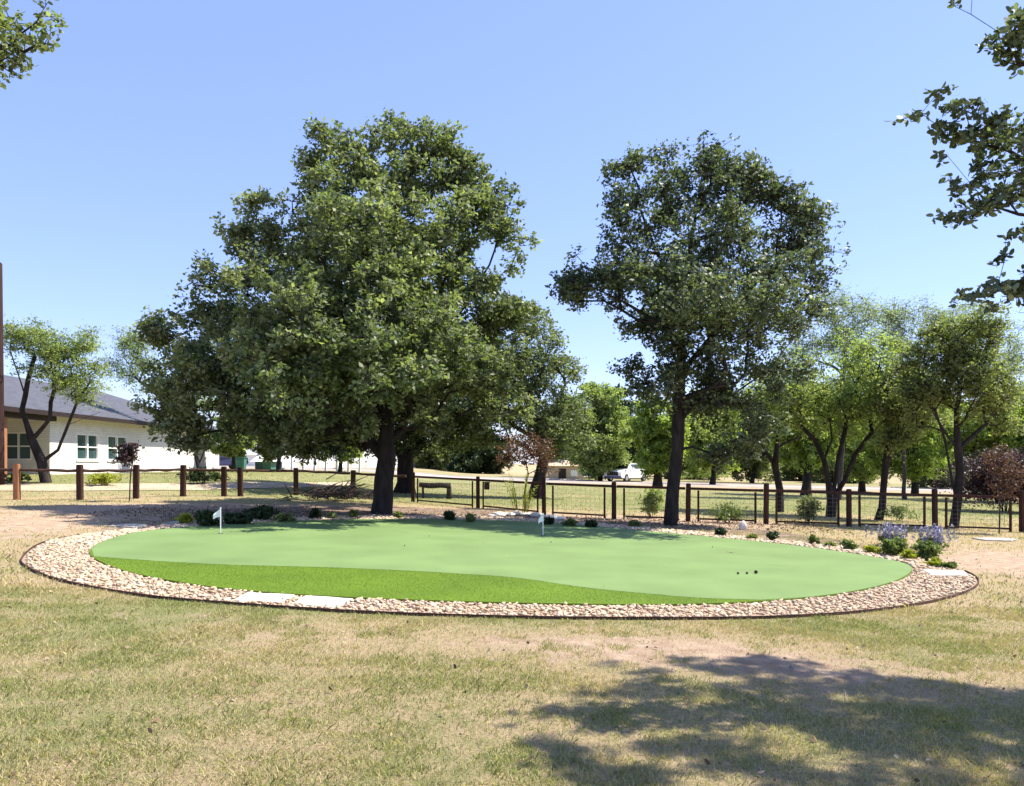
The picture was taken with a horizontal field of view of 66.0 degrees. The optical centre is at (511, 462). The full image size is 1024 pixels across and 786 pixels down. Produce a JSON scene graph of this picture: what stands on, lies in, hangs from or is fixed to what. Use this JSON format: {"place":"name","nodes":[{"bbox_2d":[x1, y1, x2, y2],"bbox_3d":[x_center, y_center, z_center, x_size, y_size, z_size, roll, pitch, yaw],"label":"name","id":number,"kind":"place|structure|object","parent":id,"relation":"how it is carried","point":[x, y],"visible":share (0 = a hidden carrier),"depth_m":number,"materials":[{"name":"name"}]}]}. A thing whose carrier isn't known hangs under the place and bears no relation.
{"place":"outdoors","nodes":[
{"label":"outdoors","id":0,"kind":"place"},
{"bbox_2d":[0,482,349,490],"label":"path","id":1,"kind":"structure","parent":0,"point":[125,486],"depth_m":31.92,"materials":[{"name":"beige concrete"}]},
{"bbox_2d":[22,514,977,616],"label":"gravel","id":2,"kind":"structure","parent":0,"point":[68,544],"depth_m":9.78,"materials":[{"name":"beige gravel"}]},
{"bbox_2d":[173,512,193,523],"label":"tuft","id":3,"kind":"object","parent":2,"relation":"on","point":[184,518],"visible":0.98,"depth_m":17.84,"materials":[{"name":"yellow plant"}]},
{"bbox_2d":[192,508,222,526],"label":"shrub","id":4,"kind":"object","parent":2,"relation":"on","point":[203,517],"visible":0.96,"depth_m":17.40,"materials":[{"name":"green plant"}]},
{"bbox_2d":[223,511,254,523],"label":"shrub","id":5,"kind":"object","parent":2,"relation":"on","point":[238,517],"visible":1,"depth_m":18.16,"materials":[{"name":"green plant"}]},
{"bbox_2d":[242,504,282,519],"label":"shrub","id":6,"kind":"object","parent":2,"relation":"on","point":[264,511],"visible":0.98,"depth_m":19.40,"materials":[{"name":"green plant"}]},
{"bbox_2d":[234,592,294,603],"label":"stone slab","id":7,"kind":"structure","parent":2,"relation":"on","point":[272,597],"depth_m":8.85,"materials":[{"name":"stone"}]},
{"bbox_2d":[274,512,297,521],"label":"shrub","id":8,"kind":"object","parent":2,"relation":"on","point":[283,516],"visible":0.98,"depth_m":19.20,"materials":[{"name":"green plant"}]},
{"bbox_2d":[308,507,322,518],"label":"tuft","id":9,"kind":"object","parent":2,"relation":"on","point":[315,512],"visible":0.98,"depth_m":20.24,"materials":[{"name":"green plant"}]},
{"bbox_2d":[293,595,352,608],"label":"stone slab","id":10,"kind":"structure","parent":2,"relation":"on","point":[331,602],"depth_m":8.70,"materials":[{"name":"stone"}]},
{"bbox_2d":[443,509,455,519],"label":"tuft","id":11,"kind":"object","parent":2,"relation":"on","point":[449,515],"visible":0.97,"depth_m":21.06,"materials":[{"name":"green plant"}]},
{"bbox_2d":[464,512,476,521],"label":"tuft","id":12,"kind":"object","parent":2,"relation":"on","point":[470,517],"visible":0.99,"depth_m":20.58,"materials":[{"name":"green plant"}]},
{"bbox_2d":[21,533,978,619],"bbox_3d":[-0.809,1.582,11.088,15.825,0.460,6.031,0,0,8],"label":"edging strip","id":13,"kind":"object","parent":2,"relation":"on","point":[483,615],"visible":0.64,"depth_m":8.37,"materials":[{"name":"metal"}]},
{"bbox_2d":[561,518,578,525],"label":"tuft","id":14,"kind":"object","parent":2,"relation":"on","point":[570,522],"visible":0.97,"depth_m":20.11,"materials":[{"name":"green plant"}]},
{"bbox_2d":[584,519,597,526],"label":"tuft","id":15,"kind":"object","parent":2,"relation":"on","point":[591,523],"visible":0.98,"depth_m":19.94,"materials":[{"name":"green plant"}]},
{"bbox_2d":[627,519,641,526],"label":"tuft","id":16,"kind":"object","parent":2,"relation":"on","point":[635,522],"visible":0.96,"depth_m":20.34,"materials":[{"name":"green plant"}]},
{"bbox_2d":[713,527,727,535],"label":"tuft","id":17,"kind":"object","parent":2,"relation":"on","point":[720,531],"visible":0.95,"depth_m":18.32,"materials":[{"name":"green plant"}]},
{"bbox_2d":[765,530,780,539],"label":"tuft","id":18,"kind":"object","parent":2,"relation":"on","point":[770,535],"visible":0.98,"depth_m":17.54,"materials":[{"name":"green plant"}]},
{"bbox_2d":[807,534,820,543],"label":"tuft","id":19,"kind":"object","parent":2,"relation":"on","point":[812,539],"visible":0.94,"depth_m":16.82,"materials":[{"name":"green plant"}]},
{"bbox_2d":[839,538,858,548],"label":"tuft","id":20,"kind":"object","parent":2,"relation":"on","point":[847,544],"visible":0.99,"depth_m":15.85,"materials":[{"name":"green plant"}]},
{"bbox_2d":[862,544,882,553],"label":"shrub","id":21,"kind":"object","parent":2,"relation":"on","point":[871,548],"visible":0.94,"depth_m":15.29,"materials":[{"name":"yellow plant"}]},
{"bbox_2d":[879,537,908,555],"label":"shrub","id":22,"kind":"object","parent":2,"relation":"on","point":[895,546],"visible":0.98,"depth_m":14.90,"materials":[{"name":"green plant"}]},
{"bbox_2d":[899,548,917,558],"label":"shrub","id":23,"kind":"object","parent":2,"relation":"on","point":[908,554],"visible":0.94,"depth_m":14.40,"materials":[{"name":"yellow plant"}]},
{"bbox_2d":[922,556,944,566],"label":"shrub","id":24,"kind":"object","parent":2,"relation":"on","point":[935,561],"visible":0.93,"depth_m":13.51,"materials":[{"name":"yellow plant"}]},
{"bbox_2d":[924,569,967,576],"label":"stone slab","id":25,"kind":"structure","parent":2,"relation":"on","point":[952,573],"depth_m":12.55,"materials":[{"name":"stone"}]},
{"bbox_2d":[937,561,958,568],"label":"tuft","id":26,"kind":"object","parent":2,"relation":"on","point":[951,565],"visible":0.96,"depth_m":13.27,"materials":[{"name":"green plant"}]},
{"bbox_2d":[0,471,1018,525],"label":"grass","id":27,"kind":"structure","parent":0,"point":[291,477],"depth_m":34.32,"materials":[{"name":"green plant"}]},
{"bbox_2d":[0,462,1023,785],"bbox_3d":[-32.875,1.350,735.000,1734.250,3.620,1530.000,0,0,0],"label":"ground","id":28,"kind":"structure","parent":0,"point":[964,556],"depth_m":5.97,"materials":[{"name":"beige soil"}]},
{"bbox_2d":[0,262,4,484],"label":"timber pole","id":29,"kind":"object","parent":28,"relation":"on","point":[2,461],"visible":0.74,"depth_m":30.96,"materials":[{"name":"brown wood"}]},
{"bbox_2d":[5,472,32,481],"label":"shrub","id":30,"kind":"object","parent":28,"relation":"on","point":[23,474],"visible":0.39,"depth_m":32.43,"materials":[{"name":"green plant"}]},
{"bbox_2d":[0,0,68,89],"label":"elm tree","id":31,"kind":"object","parent":28,"relation":"on","point":[13,45],"visible":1,"depth_m":6.00,"materials":[{"name":"green plant"}]},
{"bbox_2d":[3,313,116,482],"bbox_3d":[-18.822,-2.590,32.589,5.203,7.118,3.273,0,0,0],"label":"mesquite tree","id":32,"kind":"object","parent":28,"relation":"on","point":[55,352],"visible":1,"depth_m":32.33,"materials":[{"name":"green plant"}]},
{"bbox_2d":[85,472,121,485],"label":"shrub","id":33,"kind":"object","parent":28,"relation":"on","point":[104,478],"visible":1,"depth_m":31.57,"materials":[{"name":"yellow plant"}]},
{"bbox_2d":[4,375,218,478],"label":"brick house","id":34,"kind":"structure","parent":28,"relation":"on","point":[90,441],"depth_m":41.13,"materials":[{"name":"white brick"}]},
{"bbox_2d":[7,432,31,459],"bbox_3d":[-23.500,-0.805,37.555,1.300,1.330,0.130,0,0,0],"label":"window","id":35,"kind":"structure","parent":34,"relation":"in","point":[18,447],"depth_m":37.60,"materials":[{"name":"green glass"}]},
{"bbox_2d":[76,433,99,460],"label":"window","id":36,"kind":"structure","parent":34,"relation":"in","point":[86,444],"depth_m":40.79,"materials":[{"name":"white glass"}]},
{"bbox_2d":[107,435,126,461],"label":"window","id":37,"kind":"structure","parent":34,"relation":"in","point":[112,441],"depth_m":43.70,"materials":[{"name":"white glass"}]},
{"bbox_2d":[110,440,145,500],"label":"young tree","id":38,"kind":"object","parent":28,"relation":"on","point":[128,451],"visible":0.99,"depth_m":25.73,"materials":[{"name":"brown plant"}]},
{"bbox_2d":[97,325,219,467],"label":"mesquite tree","id":39,"kind":"object","parent":28,"relation":"on","point":[126,344],"visible":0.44,"depth_m":44.94,"materials":[{"name":"green plant"}]},
{"bbox_2d":[175,465,229,483],"bbox_3d":[-13.408,0.516,33.762,1.416,0.846,2.470,0,0,25],"label":"shrub","id":40,"kind":"object","parent":28,"relation":"on","point":[197,476],"visible":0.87,"depth_m":33.56,"materials":[{"name":"green plant"}]},
{"bbox_2d":[0,464,406,499],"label":"rail fence","id":41,"kind":"object","parent":28,"relation":"on","point":[79,470],"visible":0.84,"depth_m":28.29,"materials":[{"name":"brown wood"}]},
{"bbox_2d":[200,415,257,468],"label":"shade tree","id":42,"kind":"object","parent":28,"relation":"on","point":[234,449],"visible":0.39,"depth_m":55.20,"materials":[{"name":"green plant"}]},
{"bbox_2d":[219,455,247,468],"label":"parked car","id":43,"kind":"object","parent":28,"relation":"on","point":[224,461],"visible":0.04,"depth_m":61.47,"materials":[{"name":"paint"}]},
{"bbox_2d":[234,457,247,472],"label":"wheeled bin","id":44,"kind":"object","parent":28,"relation":"on","point":[240,461],"visible":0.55,"depth_m":51.72,"materials":[{"name":"teal paint"}]},
{"bbox_2d":[245,450,283,465],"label":"white building","id":45,"kind":"structure","parent":28,"relation":"on","point":[250,455],"depth_m":84.00,"materials":[{"name":"paint"}]},
{"bbox_2d":[250,456,286,469],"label":"outbuilding","id":46,"kind":"structure","parent":28,"relation":"on","point":[260,464],"depth_m":62.00,"materials":[{"name":"teal paint"}]},
{"bbox_2d":[248,436,297,468],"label":"shade tree","id":47,"kind":"object","parent":28,"relation":"on","point":[261,452],"visible":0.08,"depth_m":57.73,"materials":[{"name":"green plant"}]},
{"bbox_2d":[263,471,373,500],"bbox_3d":[-6.912,0.846,29.581,4.688,1.128,2.728,0,0,-10],"label":"brush pile","id":48,"kind":"object","parent":28,"relation":"on","point":[333,493],"visible":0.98,"depth_m":29.26,"materials":[{"name":"brown wood"}]},
{"bbox_2d":[257,452,397,471],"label":"white fence","id":49,"kind":"object","parent":28,"relation":"on","point":[371,463],"visible":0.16,"depth_m":76.34,"materials":[{"name":"paint"}]},
{"bbox_2d":[122,107,549,514],"bbox_3d":[-4.142,-4.438,23.784,11.729,12.200,12.632,0,0,-45],"label":"oak tree","id":50,"kind":"object","parent":28,"relation":"on","point":[323,356],"visible":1,"depth_m":21.74,"materials":[{"name":"green plant"}]},
{"bbox_2d":[318,443,363,471],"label":"shade tree","id":51,"kind":"object","parent":28,"relation":"on","point":[349,459],"visible":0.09,"depth_m":65.54,"materials":[{"name":"green plant"}]},
{"bbox_2d":[251,338,500,493],"bbox_3d":[-6.213,-2.672,36.173,11.798,8.619,10.670,0,0,0],"label":"oak tree","id":52,"kind":"object","parent":28,"relation":"on","point":[404,452],"visible":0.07,"depth_m":37.57,"materials":[{"name":"green plant"}]},
{"bbox_2d":[413,437,451,470],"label":"shade tree","id":53,"kind":"object","parent":28,"relation":"on","point":[431,460],"visible":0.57,"depth_m":112.98,"materials":[{"name":"green plant"}]},
{"bbox_2d":[419,482,451,498],"bbox_3d":[-3.263,1.193,33.512,1.404,0.752,0.264,0,0,0],"label":"log bench","id":54,"kind":"object","parent":28,"relation":"on","point":[440,485],"visible":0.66,"depth_m":33.42,"materials":[{"name":"brown wood"}]},
{"bbox_2d":[443,433,519,473],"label":"shade tree","id":55,"kind":"object","parent":28,"relation":"on","point":[472,460],"visible":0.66,"depth_m":108.40,"materials":[{"name":"green plant"}]},
{"bbox_2d":[102,506,862,548],"bbox_3d":[-0.813,1.576,21.512,17.028,0.440,11.158,0,0,0],"label":"garden bed","id":56,"kind":"object","parent":28,"relation":"on","point":[429,511],"visible":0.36,"depth_m":22.52,"materials":[{"name":"brown soil"}]},
{"bbox_2d":[108,523,148,527],"bbox_3d":[-8.283,1.380,17.213,0.750,0.068,0.780,0,0,10],"label":"flagstone","id":57,"kind":"object","parent":56,"relation":"on","point":[129,525],"visible":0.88,"depth_m":17.08,"materials":[{"name":"grey stone"}]},
{"bbox_2d":[136,517,167,520],"bbox_3d":[-8.743,1.374,19.284,0.751,0.059,0.926,0,0,0],"label":"flagstone","id":58,"kind":"object","parent":56,"relation":"on","point":[154,519],"visible":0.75,"depth_m":19.14,"materials":[{"name":"grey stone"}]},
{"bbox_2d":[57,502,878,540],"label":"leaf litter","id":59,"kind":"object","parent":56,"relation":"on","point":[585,518],"visible":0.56,"depth_m":22.35,"materials":[{"name":"brown plant"}]},
{"bbox_2d":[502,471,538,512],"bbox_3d":[0.274,0.922,24.345,1.154,1.415,0.552,0,0,0],"label":"bamboo clump","id":60,"kind":"object","parent":56,"relation":"on","point":[526,503],"visible":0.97,"depth_m":24.36,"materials":[{"name":"green plant"}]},
{"bbox_2d":[545,129,852,525],"bbox_3d":[5.430,-3.592,21.261,7.522,10.881,7.633,0,0,-41],"label":"oak tree","id":61,"kind":"object","parent":56,"relation":"in","point":[683,305],"visible":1,"depth_m":21.13,"materials":[{"name":"green plant"}]},
{"bbox_2d":[89,536,911,605],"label":"fringe turf","id":62,"kind":"structure","parent":28,"relation":"on","point":[299,586],"depth_m":9.85,"materials":[{"name":"green plant"}]},
{"bbox_2d":[89,545,811,603],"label":"turf blades","id":63,"kind":"object","parent":62,"relation":"on","point":[350,577],"visible":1,"depth_m":9.96,"materials":[{"name":"green plant"}]},
{"bbox_2d":[92,519,911,599],"bbox_3d":[-0.056,1.560,15.779,14.402,0.371,10.900,0,0,15],"label":"putting green","id":64,"kind":"object","parent":62,"relation":"on","point":[647,562],"visible":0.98,"depth_m":13.42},
{"bbox_2d":[2,516,1022,785],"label":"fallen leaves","id":65,"kind":"object","parent":28,"relation":"on","point":[150,730],"visible":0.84,"depth_m":6.02,"materials":[{"name":"brown plant"}]},
{"bbox_2d":[427,300,605,498],"bbox_3d":[0.072,-2.941,36.524,8.665,9.464,5.481,0,0,0],"label":"oak tree","id":66,"kind":"object","parent":28,"relation":"on","point":[554,420],"visible":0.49,"depth_m":36.01,"materials":[{"name":"green plant"}]},
{"bbox_2d":[493,429,560,480],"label":"young tree","id":67,"kind":"object","parent":28,"relation":"on","point":[533,450],"visible":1,"depth_m":27.04,"materials":[{"name":"red plant"}]},
{"bbox_2d":[531,392,593,459],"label":"shade tree","id":68,"kind":"object","parent":28,"relation":"on","point":[562,458],"visible":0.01,"depth_m":91.16,"materials":[{"name":"green plant"}]},
{"bbox_2d":[547,460,582,478],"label":"shed","id":69,"kind":"structure","parent":28,"relation":"on","point":[567,471],"depth_m":88.00,"materials":[{"name":"beige"}]},
{"bbox_2d":[565,381,632,480],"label":"shade tree","id":70,"kind":"object","parent":28,"relation":"on","point":[597,463],"visible":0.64,"depth_m":76.60,"materials":[{"name":"green plant"}]},
{"bbox_2d":[587,386,644,478],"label":"evergreen tree","id":71,"kind":"object","parent":28,"relation":"on","point":[630,404],"visible":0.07,"depth_m":96.64,"materials":[{"name":"green plant"}]},
{"bbox_2d":[635,488,665,515],"bbox_3d":[4.346,1.230,24.566,0.973,1.038,0.895,0,0,0],"label":"shrub","id":72,"kind":"object","parent":28,"relation":"on","point":[650,499],"visible":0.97,"depth_m":24.45,"materials":[{"name":"green plant"}]},
{"bbox_2d":[618,393,692,485],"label":"shade tree","id":73,"kind":"object","parent":28,"relation":"on","point":[650,434],"visible":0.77,"depth_m":59.12,"materials":[{"name":"green plant"}]},
{"bbox_2d":[662,410,721,479],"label":"shade tree","id":74,"kind":"object","parent":28,"relation":"on","point":[665,474],"visible":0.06,"depth_m":103.79,"materials":[{"name":"green plant"}]},
{"bbox_2d":[681,467,731,479],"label":"shrub","id":75,"kind":"object","parent":28,"relation":"on","point":[706,475],"visible":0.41,"depth_m":95.38,"materials":[{"name":"green plant"}]},
{"bbox_2d":[682,387,747,484],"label":"shade tree","id":76,"kind":"object","parent":28,"relation":"on","point":[696,464],"visible":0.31,"depth_m":72.64,"materials":[{"name":"green plant"}]},
{"bbox_2d":[411,472,1023,531],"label":"wire panel fence","id":77,"kind":"object","parent":28,"relation":"on","point":[934,495],"visible":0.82,"depth_m":23.13,"materials":[{"name":"brown metal"}]},
{"bbox_2d":[700,501,753,522],"bbox_3d":[6.345,1.468,23.155,1.371,0.670,1.243,0,0,26],"label":"shrub","id":78,"kind":"object","parent":28,"relation":"on","point":[731,514],"visible":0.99,"depth_m":23.06,"materials":[{"name":"green plant"}]},
{"bbox_2d":[717,396,788,483],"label":"shade tree","id":79,"kind":"object","parent":28,"relation":"on","point":[753,471],"visible":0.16,"depth_m":87.61,"materials":[{"name":"green plant"}]},
{"bbox_2d":[685,360,840,511],"bbox_3d":[9.361,-0.942,29.958,6.118,5.847,3.557,0,0,0],"label":"mesquite tree","id":80,"kind":"object","parent":28,"relation":"on","point":[774,460],"visible":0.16,"depth_m":29.88,"materials":[{"name":"green plant"}]},
{"bbox_2d":[768,446,823,480],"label":"shade tree","id":81,"kind":"object","parent":28,"relation":"on","point":[791,474],"visible":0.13,"depth_m":108.68,"materials":[{"name":"green plant"}]},
{"bbox_2d":[790,494,824,523],"bbox_3d":[8.906,1.393,23.629,0.904,0.941,0.862,0,0,-30],"label":"shrub","id":82,"kind":"object","parent":28,"relation":"on","point":[810,510],"visible":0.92,"depth_m":23.51,"materials":[{"name":"green plant"}]},
{"bbox_2d":[767,384,860,495],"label":"shade tree","id":83,"kind":"object","parent":28,"relation":"on","point":[806,452],"visible":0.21,"depth_m":49.05,"materials":[{"name":"green plant"}]},
{"bbox_2d":[755,323,913,516],"bbox_3d":[11.689,-1.440,27.747,6.302,6.916,4.264,0,0,0],"label":"mesquite tree","id":84,"kind":"object","parent":28,"relation":"on","point":[862,351],"visible":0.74,"depth_m":27.63,"materials":[{"name":"green plant"}]},
{"bbox_2d":[767,281,904,499],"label":"sparse tree","id":85,"kind":"object","parent":28,"relation":"on","point":[841,301],"visible":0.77,"depth_m":43.60,"materials":[{"name":"green plant"}]},
{"bbox_2d":[811,453,880,483],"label":"shade tree","id":86,"kind":"object","parent":28,"relation":"on","point":[821,473],"visible":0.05,"depth_m":99.23,"materials":[{"name":"green plant"}]},
{"bbox_2d":[822,361,884,491],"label":"shade tree","id":87,"kind":"object","parent":28,"relation":"on","point":[860,470],"visible":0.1,"depth_m":61.05,"materials":[{"name":"green plant"}]},
{"bbox_2d":[864,521,908,542],"bbox_3d":[8.264,1.556,17.307,0.703,0.589,0.810,0,0,-19],"label":"flowering bush","id":88,"kind":"object","parent":28,"relation":"on","point":[885,534],"visible":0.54,"depth_m":17.19,"materials":[{"name":"purple plant"}]},
{"bbox_2d":[877,505,919,520],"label":"shrub","id":89,"kind":"object","parent":28,"relation":"on","point":[896,509],"visible":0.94,"depth_m":26.07,"materials":[{"name":"green plant"}]},
{"bbox_2d":[859,359,953,519],"bbox_3d":[13.318,-0.752,26.505,3.060,5.642,2.924,0,0,-35],"label":"mesquite tree","id":90,"kind":"object","parent":28,"relation":"on","point":[893,438],"visible":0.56,"depth_m":26.32,"materials":[{"name":"green plant"}]},
{"bbox_2d":[846,376,968,493],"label":"shade tree","id":91,"kind":"object","parent":28,"relation":"on","point":[921,459],"visible":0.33,"depth_m":55.64,"materials":[{"name":"green plant"}]},
{"bbox_2d":[857,291,964,499],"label":"sparse tree","id":92,"kind":"object","parent":28,"relation":"on","point":[902,315],"visible":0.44,"depth_m":46.43,"materials":[{"name":"green plant"}]},
{"bbox_2d":[879,462,964,488],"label":"shrub","id":93,"kind":"object","parent":28,"relation":"on","point":[924,479],"visible":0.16,"depth_m":75.74,"materials":[{"name":"green plant"}]},
{"bbox_2d":[909,540,942,560],"bbox_3d":[7.603,1.616,14.468,0.562,0.427,0.540,0,0,33],"label":"shrub","id":94,"kind":"object","parent":28,"relation":"on","point":[929,549],"visible":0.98,"depth_m":14.36,"materials":[{"name":"green plant"}]},
{"bbox_2d":[899,523,957,549],"bbox_3d":[8.834,1.564,16.730,1.260,0.609,0.765,0,0,0],"label":"flowering bush","id":95,"kind":"object","parent":28,"relation":"on","point":[938,537],"visible":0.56,"depth_m":16.64,"materials":[{"name":"purple plant"}]},
{"bbox_2d":[907,414,977,487],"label":"shade tree","id":96,"kind":"object","parent":28,"relation":"on","point":[924,486],"visible":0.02,"depth_m":78.93,"materials":[{"name":"green plant"}]},
{"bbox_2d":[884,299,1023,527],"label":"elm tree","id":97,"kind":"object","parent":28,"relation":"on","point":[961,359],"visible":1,"depth_m":23.30,"materials":[{"name":"green plant"}]},
{"bbox_2d":[885,0,1023,317],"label":"oak tree","id":98,"kind":"object","parent":28,"relation":"on","point":[996,124],"visible":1,"depth_m":5.60,"materials":[{"name":"green plant"}]},
{"bbox_2d":[922,297,1023,389],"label":"sparse tree","id":99,"kind":"object","parent":28,"relation":"on","point":[1016,348],"visible":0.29,"depth_m":49.61,"materials":[{"name":"green plant"}]},
{"bbox_2d":[928,388,1023,500],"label":"shade tree","id":100,"kind":"object","parent":28,"relation":"on","point":[981,439],"visible":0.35,"depth_m":45.76,"materials":[{"name":"green plant"}]},
{"bbox_2d":[929,444,1023,511],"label":"shrub","id":101,"kind":"object","parent":28,"relation":"on","point":[973,485],"visible":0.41,"depth_m":34.02,"materials":[{"name":"red plant"}]},
{"bbox_2d":[972,537,1018,541],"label":"stone slab","id":102,"kind":"structure","parent":28,"relation":"on","point":[994,539],"depth_m":19.39,"materials":[{"name":"beige stone"}]},
{"bbox_2d":[973,443,1023,533],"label":"young tree","id":103,"kind":"object","parent":28,"relation":"on","point":[999,471],"visible":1,"depth_m":21.43,"materials":[{"name":"red plant"}]},
{"bbox_2d":[0,0,1023,463],"label":"sky","id":104,"kind":"structure","parent":0,"point":[119,149],"materials":[{"name":"blue"}]},
{"bbox_2d":[219,466,978,492],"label":"road","id":105,"kind":"structure","parent":0,"point":[868,488],"depth_m":74.05,"materials":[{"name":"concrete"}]},
{"bbox_2d":[604,463,645,481],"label":"pickup truck","id":106,"kind":"object","parent":105,"relation":"on","point":[627,473],"visible":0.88,"depth_m":76.64,"materials":[{"name":"white paint"}]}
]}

